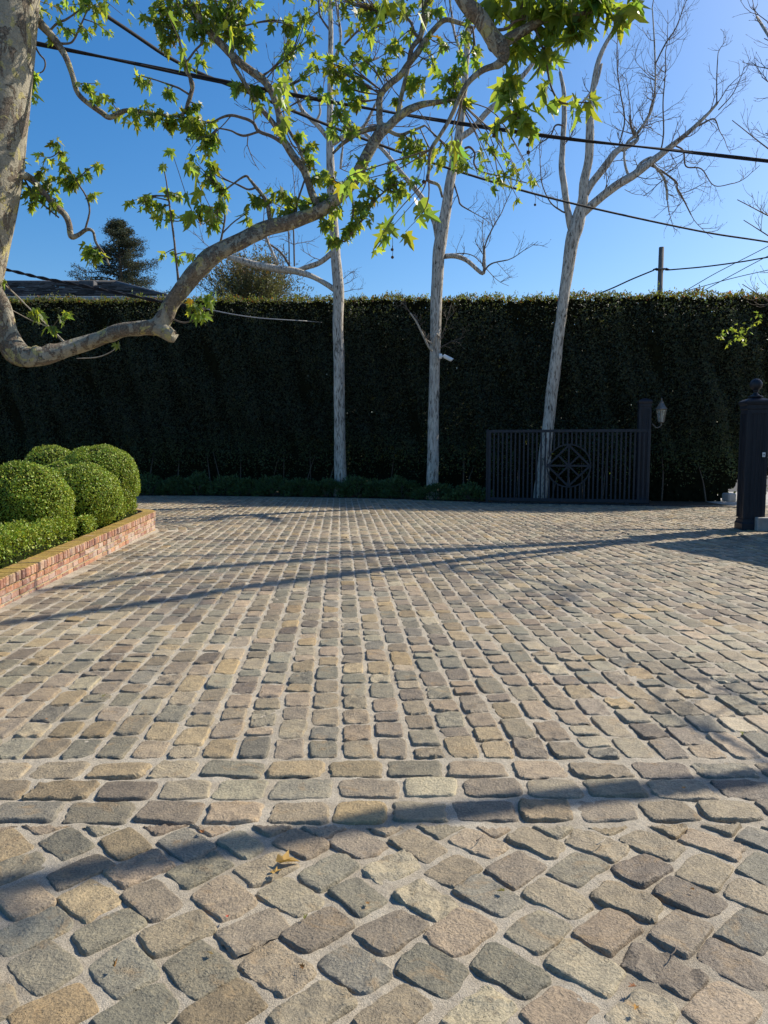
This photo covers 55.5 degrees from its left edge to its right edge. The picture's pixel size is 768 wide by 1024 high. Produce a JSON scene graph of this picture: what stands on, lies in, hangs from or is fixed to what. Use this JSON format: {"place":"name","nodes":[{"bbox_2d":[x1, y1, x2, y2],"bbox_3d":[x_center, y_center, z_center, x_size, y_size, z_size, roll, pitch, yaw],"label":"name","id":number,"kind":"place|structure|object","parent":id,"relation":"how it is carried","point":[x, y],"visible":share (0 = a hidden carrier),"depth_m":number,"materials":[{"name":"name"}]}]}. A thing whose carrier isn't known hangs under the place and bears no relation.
{"place":"outdoors","nodes":[
{"label":"outdoors","id":0,"kind":"place"},
{"bbox_2d":[0,495,767,1023],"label":"cobblestone driveway","id":1,"kind":"structure","parent":0,"point":[390,711],"depth_m":3.40,"materials":[{"name":"stone"}]},
{"bbox_2d":[270,867,281,873],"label":"fallen leaf","id":2,"kind":"object","parent":1,"relation":"on","point":[275,870],"visible":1,"depth_m":2.54,"materials":[{"name":"yellow plant"}]},
{"bbox_2d":[276,850,298,862],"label":"fallen leaf","id":3,"kind":"object","parent":1,"relation":"on","point":[285,857],"visible":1,"depth_m":2.62,"materials":[{"name":"yellow plant"}]},
{"bbox_2d":[0,0,650,366],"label":"sycamore tree","id":4,"kind":"object","parent":1,"relation":"on","point":[21,22],"visible":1,"depth_m":6.84,"materials":[{"name":"green plant"}]},
{"bbox_2d":[486,429,488,501],"bbox_3d":[2.818,-1.242,19.884,0.070,2.000,0.070,1,5,14],"label":"guide post","id":5,"kind":"object","parent":1,"relation":"on","point":[487,446],"visible":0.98,"depth_m":19.83,"materials":[{"name":"black metal"}]},
{"bbox_2d":[478,502,735,507],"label":"gate track","id":6,"kind":"structure","parent":1,"relation":"on","point":[609,504],"depth_m":19.11,"materials":[{"name":"grey metal"}]},
{"bbox_2d":[488,429,650,505],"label":"sliding gate","id":7,"kind":"structure","parent":6,"relation":"on","point":[568,465],"depth_m":19.26,"materials":[{"name":"black metal"}]},
{"bbox_2d":[717,0,767,348],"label":"bare tree","id":8,"kind":"object","parent":1,"relation":"on","point":[754,127],"visible":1,"depth_m":14.02,"materials":[{"name":"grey plant"}]},
{"bbox_2d":[734,379,767,530],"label":"gate post","id":9,"kind":"object","parent":1,"relation":"on","point":[752,471],"visible":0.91,"depth_m":13.23,"materials":[{"name":"black paint"}]},
{"bbox_2d":[754,517,767,530],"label":"stone plinth","id":10,"kind":"structure","parent":1,"relation":"on","point":[761,523],"depth_m":13.13,"materials":[{"name":"stone"}]},
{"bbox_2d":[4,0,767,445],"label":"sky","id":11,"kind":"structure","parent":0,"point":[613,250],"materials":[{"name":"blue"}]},
{"bbox_2d":[36,41,767,162],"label":"overhead cable","id":12,"kind":"object","parent":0,"point":[226,82],"visible":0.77,"depth_m":9.96,"materials":[{"name":"black rubber"}]},
{"bbox_2d":[138,491,726,505],"bbox_3d":[-3.500,-0.511,23.034,25.000,0.001,8.020,0,5,0],"label":"bed","id":13,"kind":"object","parent":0,"point":[682,503],"visible":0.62,"depth_m":20.59,"materials":[{"name":"soil"}]},
{"bbox_2d":[139,472,174,495],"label":"shrub","id":14,"kind":"object","parent":13,"relation":"on","point":[143,482],"visible":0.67,"depth_m":23.24,"materials":[{"name":"green plant"}]},
{"bbox_2d":[155,474,193,495],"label":"shrub","id":15,"kind":"object","parent":13,"relation":"on","point":[172,483],"visible":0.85,"depth_m":23.21,"materials":[{"name":"green plant"}]},
{"bbox_2d":[177,470,216,495],"bbox_3d":[-5.997,-0.925,23.417,1.338,0.878,0.961,0,5,0],"label":"shrub","id":16,"kind":"object","parent":13,"relation":"on","point":[193,477],"visible":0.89,"depth_m":23.27,"materials":[{"name":"green plant"}]},
{"bbox_2d":[203,473,250,495],"bbox_3d":[-4.985,-0.857,23.233,1.662,0.811,0.874,0,5,0],"label":"shrub","id":17,"kind":"object","parent":13,"relation":"on","point":[221,482],"visible":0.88,"depth_m":23.07,"materials":[{"name":"green plant"}]},
{"bbox_2d":[226,477,270,495],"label":"shrub","id":18,"kind":"object","parent":13,"relation":"on","point":[243,480],"visible":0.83,"depth_m":22.91,"materials":[{"name":"green plant"}]},
{"bbox_2d":[251,474,297,496],"bbox_3d":[-3.444,-0.835,22.971,1.547,0.745,0.952,0,5,0],"label":"shrub","id":19,"kind":"object","parent":13,"relation":"on","point":[269,486],"visible":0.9,"depth_m":22.82,"materials":[{"name":"green plant"}]},
{"bbox_2d":[187,0,407,495],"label":"slim tree","id":20,"kind":"object","parent":13,"relation":"on","point":[336,288],"visible":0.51,"depth_m":22.24,"materials":[{"name":"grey plant"}]},
{"bbox_2d":[280,477,321,496],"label":"shrub","id":21,"kind":"object","parent":13,"relation":"on","point":[296,482],"visible":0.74,"depth_m":22.58,"materials":[{"name":"green plant"}]},
{"bbox_2d":[302,477,352,497],"bbox_3d":[-1.736,-0.754,22.559,1.625,0.691,0.966,0,5,0],"label":"shrub","id":22,"kind":"object","parent":13,"relation":"on","point":[331,485],"visible":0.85,"depth_m":22.39,"materials":[{"name":"green plant"}]},
{"bbox_2d":[335,474,374,497],"bbox_3d":[-0.859,-0.795,22.328,1.313,0.790,0.896,0,5,0],"label":"shrub","id":23,"kind":"object","parent":13,"relation":"on","point":[350,481],"visible":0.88,"depth_m":22.19,"materials":[{"name":"green plant"}]},
{"bbox_2d":[361,478,399,497],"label":"shrub","id":24,"kind":"object","parent":13,"relation":"on","point":[381,483],"visible":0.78,"depth_m":21.97,"materials":[{"name":"green plant"}]},
{"bbox_2d":[0,283,767,502],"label":"tall hedge","id":25,"kind":"object","parent":13,"relation":"on","point":[224,394],"visible":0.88,"depth_m":23.12,"materials":[{"name":"green plant"}]},
{"bbox_2d":[205,308,321,322],"bbox_3d":[-3.613,-6.104,22.744,3.792,0.266,0.494,-2,6,-25],"label":"service cable","id":26,"kind":"object","parent":25,"relation":"attached to","point":[265,318],"visible":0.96,"depth_m":22.52,"materials":[{"name":"grey rubber"}]},
{"bbox_2d":[6,268,204,309],"bbox_3d":[-10.810,-7.202,22.055,10.761,2.147,0.117,0,5,0],"label":"service cable","id":27,"kind":"object","parent":26,"relation":"attached to","point":[87,286],"visible":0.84,"depth_m":22.06,"materials":[{"name":"black rubber"}]},
{"bbox_2d":[378,473,421,498],"bbox_3d":[0.496,-0.774,21.846,1.380,0.832,0.962,0,5,0],"label":"shrub","id":28,"kind":"object","parent":13,"relation":"on","point":[394,480],"visible":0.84,"depth_m":21.67,"materials":[{"name":"green plant"}]},
{"bbox_2d":[410,482,456,500],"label":"shrub","id":29,"kind":"object","parent":13,"relation":"on","point":[428,490],"visible":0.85,"depth_m":21.15,"materials":[{"name":"green plant"}]},
{"bbox_2d":[333,0,554,498],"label":"slim tree","id":30,"kind":"object","parent":13,"relation":"on","point":[440,230],"visible":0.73,"depth_m":20.96,"materials":[{"name":"grey plant"}]},
{"bbox_2d":[439,353,453,361],"bbox_3d":[1.785,-4.436,20.988,0.465,0.258,0.171,2,5,17],"label":"security camera","id":31,"kind":"object","parent":30,"relation":"attached to","point":[448,358],"visible":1,"depth_m":20.93,"materials":[{"name":"white plastic"}]},
{"bbox_2d":[440,481,494,501],"bbox_3d":[2.392,-0.585,20.810,1.665,0.630,0.911,0,5,0],"label":"shrub","id":32,"kind":"object","parent":13,"relation":"on","point":[467,490],"visible":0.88,"depth_m":20.65,"materials":[{"name":"green plant"}]},
{"bbox_2d":[515,0,760,497],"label":"slim tree","id":33,"kind":"object","parent":13,"relation":"on","point":[575,222],"visible":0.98,"depth_m":20.12,"materials":[{"name":"grey plant"}]},
{"bbox_2d":[634,398,652,503],"bbox_3d":[6.959,-1.628,19.582,0.360,2.822,0.360,1,5,12],"label":"gate post","id":34,"kind":"object","parent":13,"relation":"on","point":[644,413],"visible":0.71,"depth_m":19.43,"materials":[{"name":"black metal"}]},
{"bbox_2d":[652,398,666,427],"bbox_3d":[7.318,-2.628,19.344,0.391,0.805,0.279,0,5,0],"label":"wall lantern","id":35,"kind":"object","parent":34,"relation":"attached to","point":[661,408],"depth_m":19.28,"materials":[{"name":"grey glass"}]},
{"bbox_2d":[107,15,767,242],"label":"overhead cable","id":36,"kind":"object","parent":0,"point":[132,33],"visible":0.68,"depth_m":12.24,"materials":[{"name":"black rubber"}]},
{"bbox_2d":[673,270,767,294],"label":"service wire","id":37,"kind":"object","parent":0,"point":[724,280],"visible":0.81,"depth_m":44.91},
{"bbox_2d":[682,246,767,292],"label":"service wire","id":38,"kind":"object","parent":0,"point":[726,267],"visible":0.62,"depth_m":44.85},
{"bbox_2d":[699,256,767,292],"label":"service wire","id":39,"kind":"object","parent":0,"point":[735,273],"visible":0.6,"depth_m":44.87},
{"bbox_2d":[707,492,767,504],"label":"pavement","id":40,"kind":"structure","parent":0,"point":[726,502],"depth_m":20.10,"materials":[{"name":"concrete"}]},
{"bbox_2d":[722,493,735,501],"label":"stone block","id":41,"kind":"structure","parent":40,"relation":"on","point":[729,497],"depth_m":19.21,"materials":[{"name":"stone"}]},
{"bbox_2d":[728,466,767,491],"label":"road","id":42,"kind":"structure","parent":0,"point":[733,489],"depth_m":26.33,"materials":[{"name":"grey asphalt"}]},
{"bbox_2d":[653,247,668,461],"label":"utility pole","id":43,"kind":"object","parent":42,"relation":"on","point":[660,269],"visible":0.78,"depth_m":48.63,"materials":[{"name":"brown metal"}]},
{"bbox_2d":[582,270,653,298],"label":"service wire","id":44,"kind":"object","parent":43,"relation":"attached to","point":[625,281],"visible":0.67,"depth_m":48.71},
{"bbox_2d":[667,257,767,270],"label":"service wire","id":45,"kind":"object","parent":43,"relation":"attached to","point":[716,265],"visible":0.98,"depth_m":48.62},
{"label":"ground","id":46,"kind":"structure","parent":0,"visible":0},
{"bbox_2d":[0,508,155,607],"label":"brick wall","id":47,"kind":"structure","parent":46,"relation":"on","point":[24,578],"depth_m":8.79,"materials":[{"name":"red brick"}]},
{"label":"planter soil","id":48,"kind":"structure","parent":47,"relation":"in","visible":0},
{"bbox_2d":[0,459,75,524],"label":"boxwood ball","id":49,"kind":"object","parent":48,"relation":"on","point":[33,491],"visible":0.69,"depth_m":9.17,"materials":[{"name":"green plant"}]},
{"bbox_2d":[0,514,77,568],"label":"box hedge","id":50,"kind":"object","parent":48,"relation":"on","point":[21,539],"visible":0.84,"depth_m":8.49,"materials":[{"name":"green plant"}]},
{"bbox_2d":[23,444,73,466],"bbox_3d":[-6.007,-0.685,13.203,1.055,1.093,1.063,0,5,0],"label":"boxwood ball","id":51,"kind":"object","parent":48,"relation":"on","point":[44,455],"visible":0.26,"depth_m":12.90,"materials":[{"name":"green plant"}]},
{"bbox_2d":[43,460,72,468],"bbox_3d":[-5.248,-0.337,11.909,1.014,1.030,1.018,0,5,0],"label":"boxwood ball","id":52,"kind":"object","parent":48,"relation":"on","point":[57,464],"visible":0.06,"depth_m":11.72,"materials":[{"name":"green plant"}]},
{"bbox_2d":[69,513,106,539],"bbox_3d":[-4.402,0.172,10.703,0.518,0.380,1.214,-1,5,-7],"label":"box hedge","id":53,"kind":"object","parent":48,"relation":"on","point":[86,524],"visible":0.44,"depth_m":10.25,"materials":[{"name":"green plant"}]},
{"bbox_2d":[57,461,124,527],"bbox_3d":[-4.543,-0.239,11.021,1.204,1.059,1.180,0,5,0],"label":"boxwood ball","id":54,"kind":"object","parent":48,"relation":"on","point":[97,491],"visible":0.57,"depth_m":10.71,"materials":[{"name":"green plant"}]},
{"bbox_2d":[62,443,140,507],"bbox_3d":[-4.811,-0.522,12.361,1.355,1.283,1.332,0,5,0],"label":"boxwood ball","id":55,"kind":"object","parent":48,"relation":"on","point":[118,464],"visible":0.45,"depth_m":12.06,"materials":[{"name":"green plant"}]},
{"bbox_2d":[108,498,137,524],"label":"box hedge","id":56,"kind":"object","parent":48,"relation":"on","point":[128,510],"visible":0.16,"depth_m":12.39,"materials":[{"name":"green plant"}]},
{"bbox_2d":[2,280,167,303],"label":"house","id":57,"kind":"structure","parent":46,"relation":"on","point":[23,289],"depth_m":35.92,"materials":[{"name":"paint"}]},
{"bbox_2d":[65,216,171,293],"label":"conifer","id":58,"kind":"object","parent":46,"relation":"on","point":[122,250],"visible":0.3,"depth_m":50.31,"materials":[{"name":"green plant"}]},
{"bbox_2d":[197,241,313,302],"bbox_3d":[-5.804,-6.658,32.637,5.950,10.568,6.297,0,5,0],"label":"round tree","id":59,"kind":"object","parent":46,"relation":"on","point":[244,283],"visible":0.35,"depth_m":31.32,"materials":[{"name":"green plant"}]}
]}

